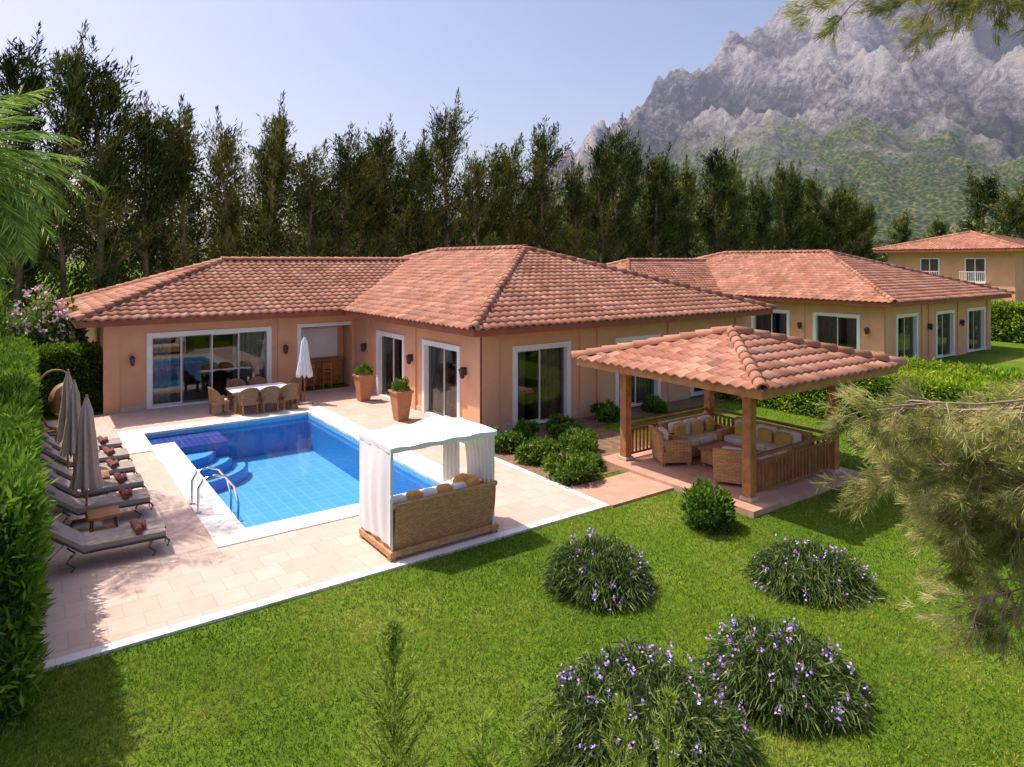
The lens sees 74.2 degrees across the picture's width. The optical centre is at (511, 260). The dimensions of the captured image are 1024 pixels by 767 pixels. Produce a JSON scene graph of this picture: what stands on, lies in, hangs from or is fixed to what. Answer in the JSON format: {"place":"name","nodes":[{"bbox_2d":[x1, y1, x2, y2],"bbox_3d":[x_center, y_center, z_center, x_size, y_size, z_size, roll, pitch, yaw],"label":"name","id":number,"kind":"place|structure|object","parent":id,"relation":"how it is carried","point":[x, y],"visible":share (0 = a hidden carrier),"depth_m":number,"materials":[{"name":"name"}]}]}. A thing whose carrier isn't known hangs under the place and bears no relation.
{"place":"outdoors","nodes":[
{"label":"outdoors","id":0,"kind":"place"},
{"bbox_2d":[38,386,596,661],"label":"patio","id":1,"kind":"structure","parent":0,"point":[191,570],"depth_m":11.40,"materials":[{"name":"stone"}]},
{"bbox_2d":[37,369,79,435],"bbox_3d":[-13.081,4.043,19.661,1.047,1.846,1.047,0,0,9],"label":"hanging egg chair","id":2,"kind":"object","parent":1,"relation":"on","point":[54,399],"visible":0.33,"depth_m":19.38,"materials":[{"name":"orange wicker"}]},
{"bbox_2d":[55,369,72,467],"bbox_3d":[-10.045,3.705,15.316,0.500,2.510,0.500,0,0,-36],"label":"closed parasol","id":3,"kind":"object","parent":1,"relation":"on","point":[67,384],"visible":0.52,"depth_m":15.21,"materials":[{"name":"grey fabric"}]},
{"bbox_2d":[60,380,88,498],"bbox_3d":[-9.217,3.730,14.249,0.500,2.460,0.500,0,0,-36],"label":"closed parasol","id":4,"kind":"object","parent":1,"relation":"on","point":[68,446],"visible":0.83,"depth_m":14.15,"materials":[{"name":"grey fabric"}]},
{"bbox_2d":[41,432,122,463],"bbox_3d":[-10.799,4.496,16.840,1.975,0.935,0.696,0,0,-34],"label":"sun lounger","id":5,"kind":"object","parent":1,"relation":"on","point":[102,442],"visible":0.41,"depth_m":16.94,"materials":[{"name":"fabric"}]},
{"bbox_2d":[39,442,132,467],"bbox_3d":[-10.034,4.496,15.829,1.975,0.935,0.696,0,0,-36],"label":"sun lounger","id":6,"kind":"object","parent":1,"relation":"on","point":[105,454],"visible":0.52,"depth_m":15.82,"materials":[{"name":"fabric"}]},
{"bbox_2d":[69,394,103,531],"bbox_3d":[-7.969,3.730,12.683,0.558,2.460,0.558,0,0,-36],"label":"closed parasol","id":7,"kind":"object","parent":1,"relation":"on","point":[86,475],"visible":0.99,"depth_m":12.59,"materials":[{"name":"grey fabric"}]},
{"bbox_2d":[39,453,137,480],"bbox_3d":[-9.357,4.496,14.835,1.975,0.935,0.696,0,0,-36],"label":"sun lounger","id":8,"kind":"object","parent":1,"relation":"on","point":[111,466],"visible":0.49,"depth_m":14.90,"materials":[{"name":"fabric"}]},
{"bbox_2d":[41,466,145,512],"bbox_3d":[-8.618,4.496,13.857,1.975,0.935,0.696,0,0,-35],"label":"sun lounger","id":9,"kind":"object","parent":1,"relation":"on","point":[119,480],"visible":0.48,"depth_m":13.81,"materials":[{"name":"fabric"}]},
{"bbox_2d":[44,483,153,526],"bbox_3d":[-7.988,4.496,12.928,1.975,0.935,0.696,0,0,-33],"label":"sun lounger","id":10,"kind":"object","parent":1,"relation":"on","point":[125,498],"visible":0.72,"depth_m":12.92,"materials":[{"name":"fabric"}]},
{"bbox_2d":[87,505,120,531],"bbox_3d":[-7.382,4.751,12.243,0.500,0.421,0.500,0,0,-36],"label":"side table","id":11,"kind":"object","parent":1,"relation":"on","point":[103,513],"visible":0.63,"depth_m":12.22,"materials":[{"name":"brown wood"}]},
{"bbox_2d":[44,517,169,572],"bbox_3d":[-6.831,4.496,11.283,1.975,0.935,0.696,0,0,-33],"label":"sun lounger","id":12,"kind":"object","parent":1,"relation":"on","point":[135,531],"visible":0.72,"depth_m":11.24,"materials":[{"name":"fabric"}]},
{"bbox_2d":[237,388,259,415],"bbox_3d":[-8.499,4.504,21.852,0.668,0.912,0.590,0,0,-36],"label":"wicker dining chair","id":13,"kind":"object","parent":1,"relation":"on","point":[248,396],"visible":1,"depth_m":21.64,"materials":[{"name":"brown wicker"}]},
{"bbox_2d":[259,386,279,413],"bbox_3d":[-7.949,4.504,22.197,0.669,0.912,0.606,0,0,-36],"label":"wicker dining chair","id":14,"kind":"object","parent":1,"relation":"on","point":[269,394],"visible":0.99,"depth_m":21.97,"materials":[{"name":"brown wicker"}]},
{"bbox_2d":[117,406,451,547],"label":"swimming pool","id":15,"kind":"structure","parent":1,"relation":"in","point":[240,479],"depth_m":18.48,"materials":[{"name":"liquid"}]},
{"bbox_2d":[295,336,313,404],"bbox_3d":[-7.239,3.780,23.613,0.571,2.360,0.571,0,0,-36],"label":"closed parasol","id":16,"kind":"object","parent":1,"relation":"on","point":[304,367],"visible":0.99,"depth_m":23.51,"materials":[{"name":"white fabric"}]},
{"bbox_2d":[352,361,374,401],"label":"potted topiary","id":17,"kind":"object","parent":1,"relation":"on","point":[363,381],"visible":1,"depth_m":23.89,"materials":[{"name":"ceramic"}]},
{"bbox_2d":[388,376,413,421],"bbox_3d":[-3.475,4.274,21.087,0.634,1.371,0.682,0,0,-36],"label":"potted topiary","id":18,"kind":"object","parent":1,"relation":"on","point":[401,392],"visible":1,"depth_m":20.93,"materials":[{"name":"ceramic"}]},
{"bbox_2d":[358,416,498,561],"bbox_3d":[-1.526,3.989,12.292,2.203,1.962,1.355,0,0,-36],"label":"canopy daybed","id":19,"kind":"object","parent":1,"relation":"on","point":[459,507],"visible":1,"depth_m":11.90,"materials":[{"name":"white fabric"}]},
{"bbox_2d":[0,0,787,261],"label":"sky","id":20,"kind":"structure","parent":0,"point":[580,64],"materials":[{"name":"blue"}]},
{"bbox_2d":[0,262,1023,766],"bbox_3d":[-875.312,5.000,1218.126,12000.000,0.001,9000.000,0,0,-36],"label":"lawn ground","id":21,"kind":"structure","parent":0,"point":[1004,354],"depth_m":8.58,"materials":[{"name":"green plant"}]},
{"bbox_2d":[0,333,61,725],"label":"cypress hedge","id":22,"kind":"object","parent":21,"relation":"on","point":[26,521],"visible":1,"depth_m":7.54,"materials":[{"name":"green plant"}]},
{"bbox_2d":[1,186,83,315],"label":"casuarina tree","id":23,"kind":"object","parent":21,"relation":"on","point":[36,282],"visible":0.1,"depth_m":39.74,"materials":[{"name":"green plant"}]},
{"bbox_2d":[0,21,88,319],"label":"casuarina tree","id":24,"kind":"object","parent":21,"relation":"on","point":[9,67],"visible":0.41,"depth_m":36.16,"materials":[{"name":"green plant"}]},
{"bbox_2d":[0,283,89,392],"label":"oleander bush","id":25,"kind":"object","parent":21,"relation":"on","point":[44,323],"visible":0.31,"depth_m":22.86,"materials":[{"name":"green plant"}]},
{"bbox_2d":[0,85,108,302],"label":"palm tree","id":26,"kind":"object","parent":21,"relation":"on","point":[12,200],"visible":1,"depth_m":13.83,"materials":[{"name":"green plant"}]},
{"bbox_2d":[15,18,105,337],"bbox_3d":[-23.538,-4.037,36.476,5.430,18.106,5.818,0,0,-29],"label":"casuarina tree","id":27,"kind":"object","parent":21,"relation":"on","point":[75,75],"visible":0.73,"depth_m":35.97,"materials":[{"name":"green plant"}]},
{"bbox_2d":[34,339,102,417],"bbox_3d":[-14.779,3.887,22.503,2.166,2.600,2.008,0,0,-36],"label":"clipped hedge","id":28,"kind":"object","parent":21,"relation":"on","point":[81,361],"visible":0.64,"depth_m":22.08,"materials":[{"name":"green plant"}]},
{"bbox_2d":[56,142,156,328],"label":"casuarina tree","id":29,"kind":"object","parent":21,"relation":"on","point":[85,260],"visible":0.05,"depth_m":40.80,"materials":[{"name":"green plant"}]},
{"bbox_2d":[48,34,179,296],"bbox_3d":[-21.832,-3.874,37.284,6.029,17.779,8.886,0,0,-40],"label":"casuarina tree","id":30,"kind":"object","parent":21,"relation":"on","point":[108,89],"visible":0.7,"depth_m":36.95,"materials":[{"name":"green plant"}]},
{"bbox_2d":[82,89,198,292],"bbox_3d":[-21.366,-2.479,39.124,7.317,14.980,5.023,0,0,19],"label":"casuarina tree","id":31,"kind":"object","parent":21,"relation":"on","point":[143,195],"visible":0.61,"depth_m":38.32,"materials":[{"name":"green plant"}]},
{"bbox_2d":[126,128,207,278],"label":"casuarina tree","id":32,"kind":"object","parent":21,"relation":"on","point":[165,266],"visible":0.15,"depth_m":43.66,"materials":[{"name":"green plant"}]},
{"bbox_2d":[110,93,231,274],"bbox_3d":[-20.144,-2.651,40.092,7.102,15.319,6.988,0,0,-29],"label":"casuarina tree","id":33,"kind":"object","parent":21,"relation":"on","point":[182,141],"visible":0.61,"depth_m":39.97,"materials":[{"name":"green plant"}]},
{"bbox_2d":[178,191,258,262],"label":"casuarina tree","id":34,"kind":"object","parent":21,"relation":"on","point":[216,221],"visible":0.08,"depth_m":45.96,"materials":[{"name":"green plant"}]},
{"bbox_2d":[197,106,275,260],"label":"casuarina tree","id":35,"kind":"object","parent":21,"relation":"on","point":[226,150],"visible":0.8,"depth_m":41.78,"materials":[{"name":"green plant"}]},
{"bbox_2d":[240,89,298,260],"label":"casuarina tree","id":36,"kind":"object","parent":21,"relation":"on","point":[276,138],"visible":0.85,"depth_m":43.64,"materials":[{"name":"green plant"}]},
{"bbox_2d":[232,133,313,260],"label":"casuarina tree","id":37,"kind":"object","parent":21,"relation":"on","point":[255,192],"visible":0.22,"depth_m":47.46,"materials":[{"name":"green plant"}]},
{"bbox_2d":[255,138,355,260],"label":"casuarina tree","id":38,"kind":"object","parent":21,"relation":"on","point":[310,182],"visible":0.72,"depth_m":44.53,"materials":[{"name":"green plant"}]},
{"bbox_2d":[27,442,610,674],"bbox_3d":[-3.726,4.978,13.454,9.650,0.044,6.200,0,0,-36],"label":"patio edging","id":39,"kind":"object","parent":21,"relation":"on","point":[104,649],"visible":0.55,"depth_m":10.21,"materials":[{"name":"stone"}]},
{"bbox_2d":[289,122,398,260],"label":"casuarina tree","id":40,"kind":"object","parent":21,"relation":"on","point":[344,173],"visible":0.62,"depth_m":45.91,"materials":[{"name":"green plant"}]},
{"bbox_2d":[328,144,395,260],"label":"casuarina tree","id":41,"kind":"object","parent":21,"relation":"on","point":[371,224],"visible":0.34,"depth_m":48.01,"materials":[{"name":"green plant"}]},
{"bbox_2d":[351,112,422,256],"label":"casuarina tree","id":42,"kind":"object","parent":21,"relation":"on","point":[384,163],"visible":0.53,"depth_m":48.95,"materials":[{"name":"green plant"}]},
{"bbox_2d":[341,608,455,766],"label":"cypress sapling","id":43,"kind":"object","parent":21,"relation":"on","point":[391,643],"visible":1,"depth_m":4.00,"materials":[{"name":"green plant"}]},
{"bbox_2d":[368,142,443,254],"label":"casuarina tree","id":44,"kind":"object","parent":21,"relation":"on","point":[400,171],"visible":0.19,"depth_m":53.70,"materials":[{"name":"green plant"}]},
{"bbox_2d":[57,244,775,431],"bbox_3d":[-5.120,2.152,28.460,22.729,5.696,21.529,0,0,-36],"label":"terracotta roof villa","id":45,"kind":"object","parent":21,"relation":"on","point":[495,335],"visible":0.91,"depth_m":23.83,"materials":[{"name":"tile"}]},
{"bbox_2d":[392,127,456,256],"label":"casuarina tree","id":46,"kind":"object","parent":21,"relation":"on","point":[427,186],"visible":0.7,"depth_m":48.44,"materials":[{"name":"green plant"}]},
{"bbox_2d":[406,87,484,251],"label":"casuarina tree","id":47,"kind":"object","parent":21,"relation":"on","point":[445,149],"visible":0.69,"depth_m":49.97,"materials":[{"name":"green plant"}]},
{"bbox_2d":[451,702,514,766],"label":"cypress sapling","id":48,"kind":"object","parent":21,"relation":"on","point":[485,719],"visible":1,"depth_m":3.94,"materials":[{"name":"green plant"}]},
{"bbox_2d":[449,141,519,249],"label":"casuarina tree","id":49,"kind":"object","parent":21,"relation":"on","point":[479,185],"visible":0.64,"depth_m":51.71,"materials":[{"name":"green plant"}]},
{"bbox_2d":[469,143,530,245],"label":"casuarina tree","id":50,"kind":"object","parent":21,"relation":"on","point":[495,175],"visible":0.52,"depth_m":54.47,"materials":[{"name":"green plant"}]},
{"bbox_2d":[0,143,1022,331],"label":"distant trees","id":51,"kind":"object","parent":21,"relation":"on","point":[691,252],"visible":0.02,"depth_m":56.32,"materials":[{"name":"green plant"}]},
{"bbox_2d":[474,132,551,248],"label":"casuarina tree","id":52,"kind":"object","parent":21,"relation":"on","point":[520,230],"visible":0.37,"depth_m":56.14,"materials":[{"name":"green plant"}]},
{"bbox_2d":[513,691,565,766],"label":"cypress sapling","id":53,"kind":"object","parent":21,"relation":"on","point":[547,705],"visible":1,"depth_m":4.02,"materials":[{"name":"green plant"}]},
{"bbox_2d":[503,114,602,256],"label":"casuarina tree","id":54,"kind":"object","parent":21,"relation":"on","point":[539,167],"visible":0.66,"depth_m":56.31,"materials":[{"name":"green plant"}]},
{"bbox_2d":[548,155,607,262],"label":"casuarina tree","id":55,"kind":"object","parent":21,"relation":"on","point":[575,211],"visible":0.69,"depth_m":56.98,"materials":[{"name":"green plant"}]},
{"bbox_2d":[460,392,729,484],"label":"flower bed soil","id":56,"kind":"structure","parent":21,"relation":"on","point":[609,442],"depth_m":19.35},
{"bbox_2d":[494,426,526,453],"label":"garden shrub","id":57,"kind":"object","parent":56,"relation":"on","point":[511,441],"visible":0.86,"depth_m":17.61,"materials":[{"name":"green plant"}]},
{"bbox_2d":[513,436,559,466],"bbox_3d":[0.617,4.699,16.896,1.177,0.708,1.130,0,0,10],"label":"garden shrub","id":58,"kind":"object","parent":56,"relation":"on","point":[527,452],"visible":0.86,"depth_m":16.64,"materials":[{"name":"green plant"}]},
{"bbox_2d":[539,450,603,485],"bbox_3d":[1.399,4.668,15.483,1.457,0.780,1.440,0,0,-36],"label":"garden shrub","id":59,"kind":"object","parent":56,"relation":"on","point":[571,466],"visible":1,"depth_m":15.18,"materials":[{"name":"green plant"}]},
{"bbox_2d":[557,429,597,455],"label":"garden shrub","id":60,"kind":"object","parent":56,"relation":"on","point":[584,441],"visible":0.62,"depth_m":16.82,"materials":[{"name":"green plant"}]},
{"bbox_2d":[590,399,619,422],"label":"garden shrub","id":61,"kind":"object","parent":56,"relation":"on","point":[609,410],"visible":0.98,"depth_m":21.05,"materials":[{"name":"green plant"}]},
{"bbox_2d":[536,528,656,616],"bbox_3d":[1.391,4.681,10.361,2.075,1.058,1.950,0,0,-36],"label":"agapanthus clump","id":62,"kind":"object","parent":21,"relation":"on","point":[598,574],"visible":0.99,"depth_m":10.01,"materials":[{"name":"green plant"}]},
{"bbox_2d":[579,126,631,263],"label":"casuarina tree","id":63,"kind":"object","parent":21,"relation":"on","point":[603,164],"visible":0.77,"depth_m":59.04,"materials":[{"name":"green plant"}]},
{"bbox_2d":[580,176,631,262],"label":"casuarina tree","id":64,"kind":"object","parent":21,"relation":"on","point":[589,255],"visible":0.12,"depth_m":61.65,"materials":[{"name":"green plant"}]},
{"bbox_2d":[594,113,644,260],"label":"casuarina tree","id":65,"kind":"object","parent":21,"relation":"on","point":[618,181],"visible":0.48,"depth_m":62.97,"materials":[{"name":"green plant"}]},
{"bbox_2d":[597,691,658,766],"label":"cypress sapling","id":66,"kind":"object","parent":21,"relation":"on","point":[620,703],"visible":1,"depth_m":4.12,"materials":[{"name":"green plant"}]},
{"bbox_2d":[607,130,665,260],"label":"casuarina tree","id":67,"kind":"object","parent":21,"relation":"on","point":[631,178],"visible":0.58,"depth_m":64.66,"materials":[{"name":"green plant"}]},
{"bbox_2d":[515,631,771,766],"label":"agapanthus clump","id":68,"kind":"object","parent":21,"relation":"on","point":[709,730],"visible":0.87,"depth_m":6.83,"materials":[{"name":"green plant"}]},
{"bbox_2d":[634,140,681,260],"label":"casuarina tree","id":69,"kind":"object","parent":21,"relation":"on","point":[663,178],"visible":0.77,"depth_m":65.35,"materials":[{"name":"green plant"}]},
{"bbox_2d":[633,683,692,766],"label":"cypress sapling","id":70,"kind":"object","parent":21,"relation":"on","point":[660,736],"visible":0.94,"depth_m":4.46,"materials":[{"name":"green plant"}]},
{"bbox_2d":[636,160,697,260],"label":"casuarina tree","id":71,"kind":"object","parent":21,"relation":"on","point":[669,249],"visible":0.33,"depth_m":66.43,"materials":[{"name":"green plant"}]},
{"bbox_2d":[653,170,696,260],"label":"casuarina tree","id":72,"kind":"object","parent":21,"relation":"on","point":[681,229],"visible":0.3,"depth_m":67.30,"materials":[{"name":"green plant"}]},
{"bbox_2d":[670,155,710,260],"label":"casuarina tree","id":73,"kind":"object","parent":21,"relation":"on","point":[689,191],"visible":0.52,"depth_m":69.14,"materials":[{"name":"green plant"}]},
{"bbox_2d":[678,475,740,534],"bbox_3d":[3.661,4.575,12.740,1.241,0.973,1.237,0,0,-36],"label":"garden shrub","id":74,"kind":"object","parent":21,"relation":"on","point":[704,502],"visible":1,"depth_m":12.43,"materials":[{"name":"green plant"}]},
{"bbox_2d":[685,136,750,257],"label":"casuarina tree","id":75,"kind":"object","parent":21,"relation":"on","point":[719,170],"visible":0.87,"depth_m":68.87,"materials":[{"name":"green plant"}]},
{"bbox_2d":[571,326,905,517],"bbox_3d":[5.272,3.276,16.226,5.646,3.449,5.546,0,0,-36],"label":"garden gazebo","id":76,"kind":"object","parent":21,"relation":"on","point":[749,366],"visible":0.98,"depth_m":15.04,"materials":[{"name":"wood"}]},
{"bbox_2d":[648,425,691,465],"bbox_3d":[3.828,4.470,16.449,0.848,0.820,0.750,0,0,-6],"label":"wicker armchair","id":77,"kind":"object","parent":76,"relation":"on","point":[666,448],"visible":0.99,"depth_m":16.10,"materials":[{"name":"brown wicker"}]},
{"bbox_2d":[658,412,728,456],"bbox_3d":[4.695,4.470,17.287,1.900,0.820,0.848,0,0,-36],"label":"wicker sofa","id":78,"kind":"object","parent":76,"relation":"on","point":[699,430],"visible":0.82,"depth_m":17.19,"materials":[{"name":"beige fabric"}]},
{"bbox_2d":[713,446,741,483],"bbox_3d":[4.866,4.470,14.919,0.750,0.820,0.848,0,0,24],"label":"wicker armchair","id":79,"kind":"object","parent":76,"relation":"on","point":[727,464],"visible":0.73,"depth_m":14.63,"materials":[{"name":"brown wicker"}]},
{"bbox_2d":[717,416,812,467],"bbox_3d":[6.160,4.470,16.617,0.848,0.820,2.100,0,0,-36],"label":"wicker sofa","id":80,"kind":"object","parent":76,"relation":"on","point":[769,436],"visible":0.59,"depth_m":16.46,"materials":[{"name":"beige fabric"}]},
{"bbox_2d":[701,174,776,250],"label":"casuarina tree","id":81,"kind":"object","parent":21,"relation":"on","point":[735,205],"visible":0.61,"depth_m":69.38,"materials":[{"name":"green plant"}]},
{"bbox_2d":[743,171,780,250],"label":"casuarina tree","id":82,"kind":"object","parent":21,"relation":"on","point":[760,182],"visible":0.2,"depth_m":76.36,"materials":[{"name":"green plant"}]},
{"bbox_2d":[747,177,784,250],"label":"casuarina tree","id":83,"kind":"object","parent":21,"relation":"on","point":[764,201],"visible":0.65,"depth_m":73.87,"materials":[{"name":"green plant"}]},
{"bbox_2d":[688,614,885,744],"bbox_3d":[3.106,4.674,7.864,2.047,0.966,2.196,0,0,-36],"label":"agapanthus clump","id":84,"kind":"object","parent":21,"relation":"on","point":[786,676],"visible":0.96,"depth_m":7.52,"materials":[{"name":"green plant"}]},
{"bbox_2d":[764,154,822,252],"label":"casuarina tree","id":85,"kind":"object","parent":21,"relation":"on","point":[780,186],"visible":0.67,"depth_m":75.91,"materials":[{"name":"green plant"}]},
{"bbox_2d":[778,158,814,252],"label":"casuarina tree","id":86,"kind":"object","parent":21,"relation":"on","point":[800,193],"visible":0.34,"depth_m":77.29,"materials":[{"name":"green plant"}]},
{"bbox_2d":[795,191,825,252],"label":"casuarina tree","id":87,"kind":"object","parent":21,"relation":"on","point":[812,241],"visible":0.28,"depth_m":80.21,"materials":[{"name":"green plant"}]},
{"bbox_2d":[606,249,1014,360],"bbox_3d":[13.535,2.152,40.757,21.379,5.696,21.529,0,0,-36],"label":"terracotta roof villa","id":88,"kind":"object","parent":21,"relation":"on","point":[849,300],"visible":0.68,"depth_m":35.73,"materials":[{"name":"tile"}]},
{"bbox_2d":[740,534,890,614],"bbox_3d":[4.627,4.769,10.546,2.229,0.776,2.317,0,0,-36],"label":"agapanthus clump","id":89,"kind":"object","parent":21,"relation":"on","point":[804,571],"visible":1,"depth_m":10.19,"materials":[{"name":"green plant"}]},
{"bbox_2d":[800,167,830,252],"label":"casuarina tree","id":90,"kind":"object","parent":21,"relation":"on","point":[813,191],"visible":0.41,"depth_m":82.96,"materials":[{"name":"green plant"}]},
{"bbox_2d":[816,179,864,254],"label":"casuarina tree","id":91,"kind":"object","parent":21,"relation":"on","point":[837,205],"visible":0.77,"depth_m":82.08,"materials":[{"name":"green plant"}]},
{"bbox_2d":[839,182,871,255],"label":"casuarina tree","id":92,"kind":"object","parent":21,"relation":"on","point":[854,206],"visible":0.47,"depth_m":84.23,"materials":[{"name":"green plant"}]},
{"bbox_2d":[853,201,884,259],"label":"casuarina tree","id":93,"kind":"object","parent":21,"relation":"on","point":[864,225],"visible":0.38,"depth_m":86.12,"materials":[{"name":"green plant"}]},
{"bbox_2d":[715,365,1023,457],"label":"clipped hedge","id":94,"kind":"object","parent":21,"relation":"on","point":[939,384],"visible":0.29,"depth_m":19.92,"materials":[{"name":"green plant"}]},
{"bbox_2d":[879,207,915,262],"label":"casuarina tree","id":95,"kind":"object","parent":21,"relation":"on","point":[901,228],"visible":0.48,"depth_m":90.93,"materials":[{"name":"green plant"}]},
{"bbox_2d":[781,0,1023,669],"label":"pine tree","id":96,"kind":"object","parent":21,"relation":"on","point":[988,517],"visible":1,"depth_m":6.05,"materials":[{"name":"green plant"}]},
{"bbox_2d":[871,352,1023,380],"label":"clipped hedge","id":97,"kind":"object","parent":21,"relation":"on","point":[993,372],"visible":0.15,"depth_m":22.17,"materials":[{"name":"green plant"}]},
{"bbox_2d":[872,230,1023,302],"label":"two storey villa","id":98,"kind":"object","parent":21,"relation":"on","point":[992,260],"visible":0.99,"depth_m":62.19,"materials":[{"name":"paint"}]},
{"bbox_2d":[920,258,988,283],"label":"windows and balcony","id":99,"kind":"structure","parent":98,"relation":"in","point":[975,268],"depth_m":61.67,"materials":[{"name":"white plastic"}]},
{"bbox_2d":[954,164,1023,234],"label":"casuarina tree","id":100,"kind":"object","parent":21,"relation":"on","point":[985,194],"visible":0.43,"depth_m":93.44,"materials":[{"name":"green plant"}]},
{"bbox_2d":[967,184,1023,238],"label":"casuarina tree","id":101,"kind":"object","parent":21,"relation":"on","point":[1009,216],"visible":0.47,"depth_m":87.31,"materials":[{"name":"green plant"}]},
{"bbox_2d":[991,298,1023,342],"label":"clipped hedge","id":102,"kind":"object","parent":21,"relation":"on","point":[1007,321],"visible":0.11,"depth_m":41.70,"materials":[{"name":"green plant"}]},
{"bbox_2d":[569,472,673,507],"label":"garden path","id":103,"kind":"structure","parent":0,"point":[620,489],"depth_m":14.73,"materials":[{"name":"ceramic"}]},
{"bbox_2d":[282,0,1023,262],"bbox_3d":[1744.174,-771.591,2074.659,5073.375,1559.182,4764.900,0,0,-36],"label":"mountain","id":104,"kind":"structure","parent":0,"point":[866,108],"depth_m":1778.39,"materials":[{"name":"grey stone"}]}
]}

